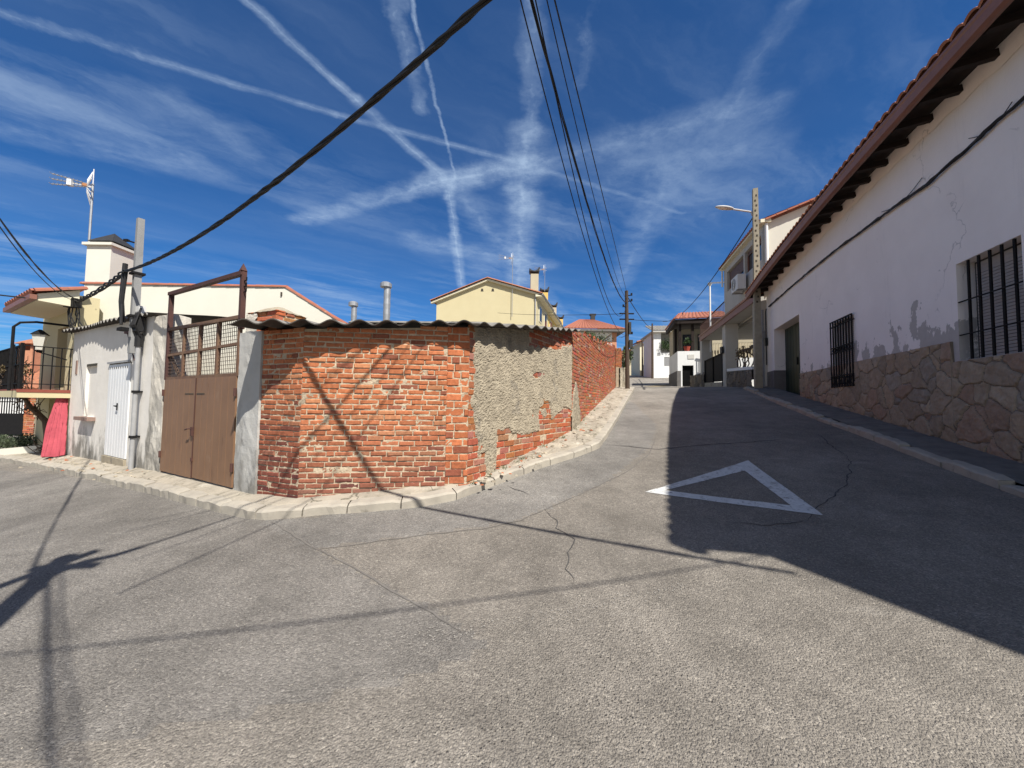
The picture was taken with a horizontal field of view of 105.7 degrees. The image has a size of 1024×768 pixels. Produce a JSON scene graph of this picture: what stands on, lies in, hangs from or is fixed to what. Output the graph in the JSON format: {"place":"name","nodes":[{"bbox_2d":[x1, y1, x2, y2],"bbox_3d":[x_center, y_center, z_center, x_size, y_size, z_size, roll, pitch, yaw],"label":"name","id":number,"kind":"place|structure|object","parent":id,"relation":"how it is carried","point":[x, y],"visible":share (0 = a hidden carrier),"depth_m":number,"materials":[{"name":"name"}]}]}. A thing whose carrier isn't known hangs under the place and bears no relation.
{"place":"outdoors","nodes":[
{"label":"outdoors","id":0,"kind":"place"},
{"bbox_2d":[3,387,630,505],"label":"pavement","id":1,"kind":"structure","parent":0,"point":[616,395],"depth_m":5.84,"materials":[{"name":"beige concrete"}]},
{"bbox_2d":[0,432,37,448],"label":"lavender bush","id":2,"kind":"object","parent":1,"relation":"on","point":[6,441],"visible":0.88,"depth_m":9.71,"materials":[{"name":"green plant"}]},
{"bbox_2d":[18,399,611,485],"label":"rubble chips","id":3,"kind":"object","parent":1,"relation":"on","point":[479,478],"visible":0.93,"depth_m":6.24,"materials":[{"name":"grey stone"}]},
{"bbox_2d":[470,408,598,483],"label":"weeds","id":4,"kind":"object","parent":1,"relation":"on","point":[543,445],"visible":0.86,"depth_m":5.55,"materials":[{"name":"green plant"}]},
{"bbox_2d":[619,290,633,388],"bbox_3d":[4.751,-1.694,16.011,0.602,4.383,0.244,1,-3,0],"label":"utility pole","id":5,"kind":"object","parent":1,"relation":"on","point":[628,343],"visible":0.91,"depth_m":15.97,"materials":[{"name":"brown wood"}]},
{"bbox_2d":[504,313,607,314],"bbox_3d":[1.901,-3.872,21.183,0.019,2.334,11.598,2,-3,-30],"label":"overhead cable","id":6,"kind":"object","parent":5,"relation":"attached to","point":[591,314],"visible":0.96,"depth_m":17.96,"materials":[{"name":"black rubber"}]},
{"bbox_2d":[520,0,626,334],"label":"overhead cable","id":7,"kind":"object","parent":5,"relation":"attached to","point":[557,142],"visible":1,"depth_m":4.47,"materials":[{"name":"black rubber"}]},
{"bbox_2d":[530,0,626,302],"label":"overhead cable","id":8,"kind":"object","parent":5,"relation":"attached to","point":[545,55],"visible":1,"depth_m":4.71,"materials":[{"name":"black rubber"}]},
{"bbox_2d":[535,0,626,315],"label":"overhead cable","id":9,"kind":"object","parent":5,"relation":"attached to","point":[565,139],"visible":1,"depth_m":4.47,"materials":[{"name":"black rubber"}]},
{"bbox_2d":[546,0,626,298],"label":"overhead cable","id":10,"kind":"object","parent":5,"relation":"attached to","point":[575,120],"visible":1,"depth_m":4.50,"materials":[{"name":"black rubber"}]},
{"bbox_2d":[554,0,625,287],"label":"overhead cable","id":11,"kind":"object","parent":5,"relation":"attached to","point":[581,110],"visible":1,"depth_m":4.63,"materials":[{"name":"black rubber"}]},
{"bbox_2d":[0,0,979,352],"label":"sky","id":12,"kind":"structure","parent":0,"point":[181,111],"materials":[{"name":"blue"}]},
{"bbox_2d":[0,375,1023,767],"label":"road","id":13,"kind":"structure","parent":0,"point":[638,541],"depth_m":2.35,"materials":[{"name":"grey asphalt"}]},
{"bbox_2d":[10,385,47,453],"bbox_3d":[-11.250,0.848,9.072,1.096,1.840,0.526,2,-3,-16],"label":"dead vine","id":14,"kind":"object","parent":13,"relation":"on","point":[36,411],"visible":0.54,"depth_m":9.13,"materials":[{"name":"brown plant"}]},
{"bbox_2d":[23,398,37,437],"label":"brick gate pillar","id":15,"kind":"structure","parent":13,"relation":"on","point":[29,424],"depth_m":12.35,"materials":[{"name":"brick"}]},
{"bbox_2d":[0,397,24,435],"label":"yard gate","id":16,"kind":"structure","parent":15,"relation":"attached to","point":[11,423],"depth_m":12.45,"materials":[{"name":"black metal"}]},
{"bbox_2d":[272,440,654,631],"bbox_3d":[0.739,1.195,4.370,5.884,0.700,2.556,2,-3,-31],"label":"road seam","id":17,"kind":"object","parent":13,"relation":"on","point":[391,590],"visible":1,"depth_m":3.32,"materials":[{"name":"grey asphalt"}]},
{"bbox_2d":[586,330,613,342],"bbox_3d":[3.785,-1.206,18.022,1.963,2.691,1.088,1,-3,-14],"label":"olive tree","id":18,"kind":"object","parent":13,"relation":"on","point":[599,336],"visible":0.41,"depth_m":18.02,"materials":[{"name":"green plant"}]},
{"bbox_2d":[621,346,633,367],"bbox_3d":[10.020,-2.052,34.071,1.451,2.792,1.504,1,-3,0],"label":"roadside bush","id":19,"kind":"object","parent":13,"relation":"on","point":[631,353],"visible":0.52,"depth_m":34.10,"materials":[{"name":"green plant"}]},
{"bbox_2d":[642,340,642,375],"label":"utility pole","id":20,"kind":"object","parent":13,"relation":"on","point":[642,357],"visible":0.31,"depth_m":53.15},
{"bbox_2d":[651,323,653,377],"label":"utility pole","id":21,"kind":"object","parent":13,"relation":"on","point":[652,374],"visible":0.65,"depth_m":45.19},
{"bbox_2d":[511,380,851,581],"bbox_3d":[9.006,0.395,23.004,4.510,4.181,43.957,0,-3,20],"label":"road crack","id":22,"kind":"object","parent":13,"relation":"on","point":[730,522],"visible":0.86,"depth_m":4.28,"materials":[{"name":"black asphalt"}]},
{"bbox_2d":[690,372,710,386],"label":"porch wall","id":23,"kind":"structure","parent":13,"relation":"on","point":[696,380],"depth_m":25.65,"materials":[{"name":"stone"}]},
{"bbox_2d":[646,460,821,514],"bbox_3d":[2.779,1.140,4.355,2.146,0.245,1.377,2,-3,-31],"label":"road marking","id":24,"kind":"object","parent":13,"relation":"on","point":[794,501],"visible":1,"depth_m":4.32,"materials":[{"name":"paint"}]},
{"bbox_2d":[726,366,753,386],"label":"porch wall","id":25,"kind":"structure","parent":13,"relation":"on","point":[741,377],"depth_m":17.53,"materials":[{"name":"stone"}]},
{"bbox_2d":[743,386,1023,497],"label":"kerb","id":26,"kind":"structure","parent":13,"relation":"on","point":[1002,482],"depth_m":5.32,"materials":[{"name":"concrete"}]},
{"bbox_2d":[646,384,672,386],"bbox_3d":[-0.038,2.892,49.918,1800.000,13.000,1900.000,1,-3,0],"label":"ground","id":27,"kind":"structure","parent":0,"point":[660,385],"depth_m":30.46,"materials":[{"name":"grey concrete"}]},
{"bbox_2d":[0,339,40,413],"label":"yard house","id":28,"kind":"structure","parent":27,"relation":"on","point":[29,350],"depth_m":17.55,"materials":[{"name":"orange paint"}]},
{"bbox_2d":[0,445,41,454],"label":"planter wall","id":29,"kind":"structure","parent":27,"relation":"on","point":[15,450],"depth_m":9.41,"materials":[{"name":"white paint"}]},
{"bbox_2d":[61,312,224,468],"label":"white shed","id":30,"kind":"structure","parent":27,"relation":"on","point":[100,411],"depth_m":7.35,"materials":[{"name":"paint"}]},
{"bbox_2d":[104,363,131,458],"bbox_3d":[-7.203,0.475,7.053,1.093,1.684,0.092,-1,-3,30],"label":"door","id":31,"kind":"structure","parent":30,"relation":"in","point":[119,383],"depth_m":7.02,"materials":[{"name":"white paint"}]},
{"bbox_2d":[116,217,145,353],"bbox_3d":[-6.442,-1.673,6.556,0.383,2.314,0.285,-1,-3,30],"label":"utility pole","id":32,"kind":"object","parent":30,"relation":"on","point":[137,275],"visible":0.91,"depth_m":6.54,"materials":[{"name":"grey concrete"}]},
{"bbox_2d":[74,269,127,302],"bbox_3d":[-8.124,-1.842,7.577,4.025,0.158,0.099,-1,-3,34],"label":"overhead cable","id":33,"kind":"object","parent":32,"relation":"attached to","point":[102,288],"visible":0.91,"depth_m":7.27,"materials":[{"name":"black rubber"}]},
{"bbox_2d":[124,0,491,272],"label":"overhead cable","id":34,"kind":"object","parent":32,"relation":"attached to","point":[464,19],"visible":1,"depth_m":3.00,"materials":[{"name":"black rubber"}]},
{"bbox_2d":[124,306,145,469],"bbox_3d":[-6.504,0.074,6.599,0.734,2.756,0.204,-1,-3,30],"label":"cable conduit","id":35,"kind":"object","parent":30,"relation":"attached to","point":[136,324],"visible":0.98,"depth_m":6.46,"materials":[{"name":"grey metal"}]},
{"bbox_2d":[145,314,190,471],"bbox_3d":[-5.625,0.334,6.333,0.578,2.922,0.351,-1,-3,31],"label":"gate post","id":36,"kind":"object","parent":27,"relation":"on","point":[154,435],"visible":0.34,"depth_m":6.22,"materials":[{"name":"paint"}]},
{"bbox_2d":[0,234,347,449],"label":"cream house","id":37,"kind":"structure","parent":27,"relation":"on","point":[107,256],"depth_m":9.25,"materials":[{"name":"white paint"}]},
{"bbox_2d":[0,294,25,297],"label":"overhead cable","id":38,"kind":"object","parent":37,"relation":"attached to","point":[12,296],"visible":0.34,"depth_m":8.12,"materials":[{"name":"black rubber"}]},
{"bbox_2d":[0,359,39,388],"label":"potted plant","id":39,"kind":"object","parent":37,"relation":"attached to","point":[24,373],"visible":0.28,"depth_m":9.06,"materials":[{"name":"green plant"}]},
{"bbox_2d":[0,227,68,298],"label":"overhead cable","id":40,"kind":"object","parent":37,"relation":"attached to","point":[27,262],"visible":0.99,"depth_m":5.40,"materials":[{"name":"black rubber"}]},
{"bbox_2d":[0,218,73,297],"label":"overhead cable","id":41,"kind":"object","parent":37,"relation":"attached to","point":[22,249],"visible":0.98,"depth_m":5.34,"materials":[{"name":"black rubber"}]},
{"bbox_2d":[30,329,66,359],"bbox_3d":[-10.332,-0.872,8.649,0.260,0.643,0.574,-1,-3,30],"label":"wall lantern","id":42,"kind":"object","parent":37,"relation":"attached to","point":[39,337],"depth_m":8.49,"materials":[{"name":"white glass"}]},
{"bbox_2d":[41,398,67,457],"bbox_3d":[-9.889,0.904,8.390,0.377,1.322,0.346,-1,-4,39],"label":"door curtain","id":43,"kind":"object","parent":37,"relation":"hanging from","point":[54,440],"depth_m":8.39,"materials":[{"name":"red fabric"}]},
{"bbox_2d":[49,169,94,241],"bbox_3d":[-11.779,-4.521,10.428,1.006,2.720,0.370,1,-3,-8],"label":"television antenna","id":44,"kind":"object","parent":37,"relation":"attached to","point":[69,181],"visible":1,"depth_m":10.50,"materials":[{"name":"metal"}]},
{"bbox_2d":[63,298,82,333],"bbox_3d":[-9.779,-1.546,8.770,0.535,0.897,0.431,1,-3,0],"label":"wall cable","id":45,"kind":"object","parent":37,"relation":"attached to","point":[73,304],"depth_m":8.62,"materials":[{"name":"black rubber"}]},
{"bbox_2d":[234,331,264,493],"bbox_3d":[-3.113,0.483,4.725,0.483,2.246,0.241,-1,-3,28],"label":"gate post","id":46,"kind":"object","parent":27,"relation":"on","point":[249,395],"visible":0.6,"depth_m":4.62,"materials":[{"name":"white paint"}]},
{"bbox_2d":[158,263,247,487],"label":"metal gate","id":47,"kind":"structure","parent":46,"relation":"attached to","point":[198,438],"depth_m":5.29,"materials":[{"name":"metal"}]},
{"bbox_2d":[0,387,634,519],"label":"kerb","id":48,"kind":"structure","parent":27,"relation":"on","point":[224,505],"depth_m":4.60,"materials":[{"name":"concrete"}]},
{"bbox_2d":[227,318,580,501],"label":"brick outbuilding","id":49,"kind":"structure","parent":27,"relation":"on","point":[358,406],"depth_m":4.48,"materials":[{"name":"brick"}]},
{"bbox_2d":[246,307,305,331],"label":"brick pier","id":50,"kind":"structure","parent":49,"relation":"on","point":[279,313],"depth_m":4.75,"materials":[{"name":"brick"}]},
{"bbox_2d":[348,301,357,320],"bbox_3d":[-3.399,-1.306,8.271,0.192,0.908,0.192,1,-3,0],"label":"flue pipe","id":51,"kind":"object","parent":49,"relation":"on","point":[353,305],"visible":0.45,"depth_m":8.23,"materials":[{"name":"metal"}]},
{"bbox_2d":[380,281,391,319],"bbox_3d":[-2.445,-1.353,7.473,0.217,1.226,0.217,1,-3,0],"label":"flue pipe","id":52,"kind":"object","parent":49,"relation":"on","point":[386,286],"visible":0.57,"depth_m":7.43,"materials":[{"name":"metal"}]},
{"bbox_2d":[430,267,553,326],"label":"terraced house","id":53,"kind":"structure","parent":27,"relation":"on","point":[487,299],"depth_m":30.33,"materials":[{"name":"paint"}]},
{"bbox_2d":[501,255,513,296],"bbox_3d":[-0.457,-7.785,30.216,1.236,5.092,0.392,1,-3,0],"label":"television antenna","id":54,"kind":"object","parent":53,"relation":"attached to","point":[512,270],"visible":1,"depth_m":30.28,"materials":[{"name":"metal"}]},
{"bbox_2d":[539,305,541,323],"bbox_3d":[2.324,-5.673,31.715,0.068,1.300,1.116,0,-3,15],"label":"window frame","id":55,"kind":"structure","parent":53,"relation":"in","point":[540,309],"depth_m":31.57,"materials":[{"name":"white plastic"}]},
{"bbox_2d":[544,312,546,326],"bbox_3d":[2.921,-5.556,33.934,0.068,1.300,1.116,0,-3,15],"label":"window frame","id":56,"kind":"structure","parent":53,"relation":"in","point":[545,315],"depth_m":33.81,"materials":[{"name":"white plastic"}]},
{"bbox_2d":[540,287,561,326],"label":"terraced house","id":57,"kind":"structure","parent":27,"relation":"on","point":[554,320],"depth_m":36.27,"materials":[{"name":"paint"}]},
{"bbox_2d":[551,302,563,327],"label":"terraced house","id":58,"kind":"structure","parent":27,"relation":"on","point":[554,308],"depth_m":40.43,"materials":[{"name":"paint"}]},
{"bbox_2d":[570,327,615,430],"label":"brick garden wall","id":59,"kind":"structure","parent":27,"relation":"on","point":[593,373],"depth_m":9.60,"materials":[{"name":"brick"}]},
{"bbox_2d":[564,314,624,347],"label":"hip roof house","id":60,"kind":"structure","parent":27,"relation":"on","point":[591,324],"depth_m":44.31,"materials":[{"name":"tile"}]},
{"bbox_2d":[616,348,624,386],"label":"rubble wall","id":61,"kind":"structure","parent":27,"relation":"on","point":[620,376],"depth_m":18.05,"materials":[{"name":"stone"}]},
{"bbox_2d":[631,340,643,375],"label":"beige house","id":62,"kind":"structure","parent":27,"relation":"on","point":[636,366],"depth_m":55.31,"materials":[{"name":"paint"}]},
{"bbox_2d":[640,325,670,377],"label":"white balcony house","id":63,"kind":"structure","parent":27,"relation":"on","point":[660,363],"depth_m":46.32,"materials":[{"name":"white paint"}]},
{"bbox_2d":[659,338,669,352],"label":"balcony plants","id":64,"kind":"object","parent":63,"relation":"in","point":[664,344],"visible":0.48,"depth_m":45.97,"materials":[{"name":"green plant"}]},
{"bbox_2d":[665,311,722,386],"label":"timber porch house","id":65,"kind":"structure","parent":27,"relation":"on","point":[684,366],"depth_m":28.90,"materials":[{"name":"white paint"}]},
{"bbox_2d":[682,366,692,385],"bbox_3d":[12.972,-0.294,28.653,0.766,2.132,0.040,0,-3,14],"label":"garage door","id":66,"kind":"structure","parent":65,"relation":"in","point":[687,371],"depth_m":28.66,"materials":[{"name":"black metal"}]},
{"bbox_2d":[682,337,693,350],"bbox_3d":[13.018,-2.958,28.669,0.704,1.081,0.722,1,-3,0],"label":"flower pot","id":67,"kind":"object","parent":65,"relation":"on","point":[686,348],"visible":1,"depth_m":28.57,"materials":[{"name":"orange ceramic"}]},
{"bbox_2d":[682,334,699,350],"bbox_3d":[14.370,-3.163,30.456,1.800,1.500,0.040,0,-3,14],"label":"window","id":68,"kind":"structure","parent":65,"relation":"in","point":[686,335],"depth_m":30.56,"materials":[{"name":"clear glass"}]},
{"bbox_2d":[712,340,753,385],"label":"yard wall","id":69,"kind":"structure","parent":27,"relation":"on","point":[716,345],"depth_m":27.14,"materials":[{"name":"white paint"}]},
{"bbox_2d":[698,197,814,386],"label":"two storey house","id":70,"kind":"structure","parent":27,"relation":"on","point":[732,326],"depth_m":19.27,"materials":[{"name":"white paint"}]},
{"bbox_2d":[700,302,724,333],"bbox_3d":[13.019,-4.118,25.240,0.050,1.793,3.026,1,-3,-1],"label":"balcony railing","id":71,"kind":"object","parent":70,"relation":"attached to","point":[702,326],"visible":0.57,"depth_m":25.16,"materials":[{"name":"metal"}]},
{"bbox_2d":[704,354,722,386],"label":"porch gate","id":72,"kind":"structure","parent":70,"relation":"attached to","point":[713,370],"depth_m":22.03,"materials":[{"name":"black metal"}]},
{"bbox_2d":[707,282,723,351],"bbox_3d":[12.536,-4.342,23.765,0.278,4.514,2.257,0,-3,7],"label":"white pipe post","id":73,"kind":"object","parent":70,"relation":"attached to","point":[710,284],"visible":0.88,"depth_m":24.75,"materials":[{"name":"white metal"}]},
{"bbox_2d":[730,259,743,288],"bbox_3d":[12.006,-5.831,20.595,0.080,1.127,2.722,0,-3,14],"label":"window","id":74,"kind":"structure","parent":70,"relation":"in","point":[739,269],"depth_m":20.60,"materials":[{"name":"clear glass"}]},
{"bbox_2d":[731,273,746,294],"bbox_3d":[11.235,-4.909,19.139,0.500,0.775,1.000,0,-3,14],"label":"air conditioner","id":75,"kind":"object","parent":70,"relation":"attached to","point":[738,283],"visible":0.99,"depth_m":18.73,"materials":[{"name":"plastic"}]},
{"bbox_2d":[735,345,752,367],"bbox_3d":[10.825,-1.151,17.834,0.737,1.481,3.555,0,-3,12],"label":"grape vine","id":76,"kind":"object","parent":70,"relation":"attached to","point":[740,353],"visible":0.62,"depth_m":18.46,"materials":[{"name":"green plant"}]},
{"bbox_2d":[747,239,761,271],"bbox_3d":[11.384,-5.963,18.069,0.080,1.127,2.118,0,-3,14],"label":"window","id":77,"kind":"structure","parent":70,"relation":"in","point":[750,254],"depth_m":18.71,"materials":[{"name":"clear glass"}]},
{"bbox_2d":[744,0,1023,463],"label":"white house","id":78,"kind":"structure","parent":27,"relation":"on","point":[908,313],"depth_m":6.15,"materials":[{"name":"paint"}]},
{"bbox_2d":[761,310,764,386],"bbox_3d":[9.872,-1.359,15.233,0.120,3.139,0.137,0,-3,20],"label":"downpipe","id":79,"kind":"object","parent":78,"relation":"attached to","point":[763,336],"visible":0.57,"depth_m":15.21,"materials":[{"name":"grey metal"}]},
{"bbox_2d":[785,322,800,394],"bbox_3d":[9.494,-0.349,12.844,0.071,3.400,2.620,0,-3,20],"label":"door","id":80,"kind":"structure","parent":78,"relation":"in","point":[792,336],"depth_m":13.38,"materials":[{"name":"green metal"}]},
{"bbox_2d":[829,313,854,387],"bbox_3d":[7.785,-0.738,9.055,0.182,1.618,1.132,0,-3,20],"label":"window","id":81,"kind":"structure","parent":78,"relation":"in","point":[844,346],"depth_m":9.05,"materials":[{"name":"black metal"}]},
{"bbox_2d":[765,96,1023,364],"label":"wall cable","id":82,"kind":"object","parent":78,"relation":"attached to","point":[980,136],"depth_m":6.35,"materials":[{"name":"black rubber"}]},
{"bbox_2d":[958,238,1023,358],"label":"window","id":83,"kind":"structure","parent":78,"relation":"in","point":[999,297],"depth_m":5.14,"materials":[{"name":"black metal"}]},
{"bbox_2d":[750,386,1023,484],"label":"pavement","id":84,"kind":"structure","parent":0,"point":[1013,469],"depth_m":6.08,"materials":[{"name":"grey concrete"}]},
{"bbox_2d":[715,188,762,387],"bbox_3d":[8.704,-3.621,14.896,1.918,8.098,0.339,1,-3,-9],"label":"lamp pole","id":85,"kind":"object","parent":84,"relation":"on","point":[758,363],"visible":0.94,"depth_m":14.92,"materials":[{"name":"concrete"}]},
{"bbox_2d":[663,219,751,321],"bbox_3d":[13.399,-6.724,29.782,0.042,2.467,30.201,0,-3,15],"label":"overhead cable","id":86,"kind":"object","parent":85,"relation":"attached to","point":[721,265],"visible":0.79,"depth_m":19.55,"materials":[{"name":"black rubber"}]}
]}

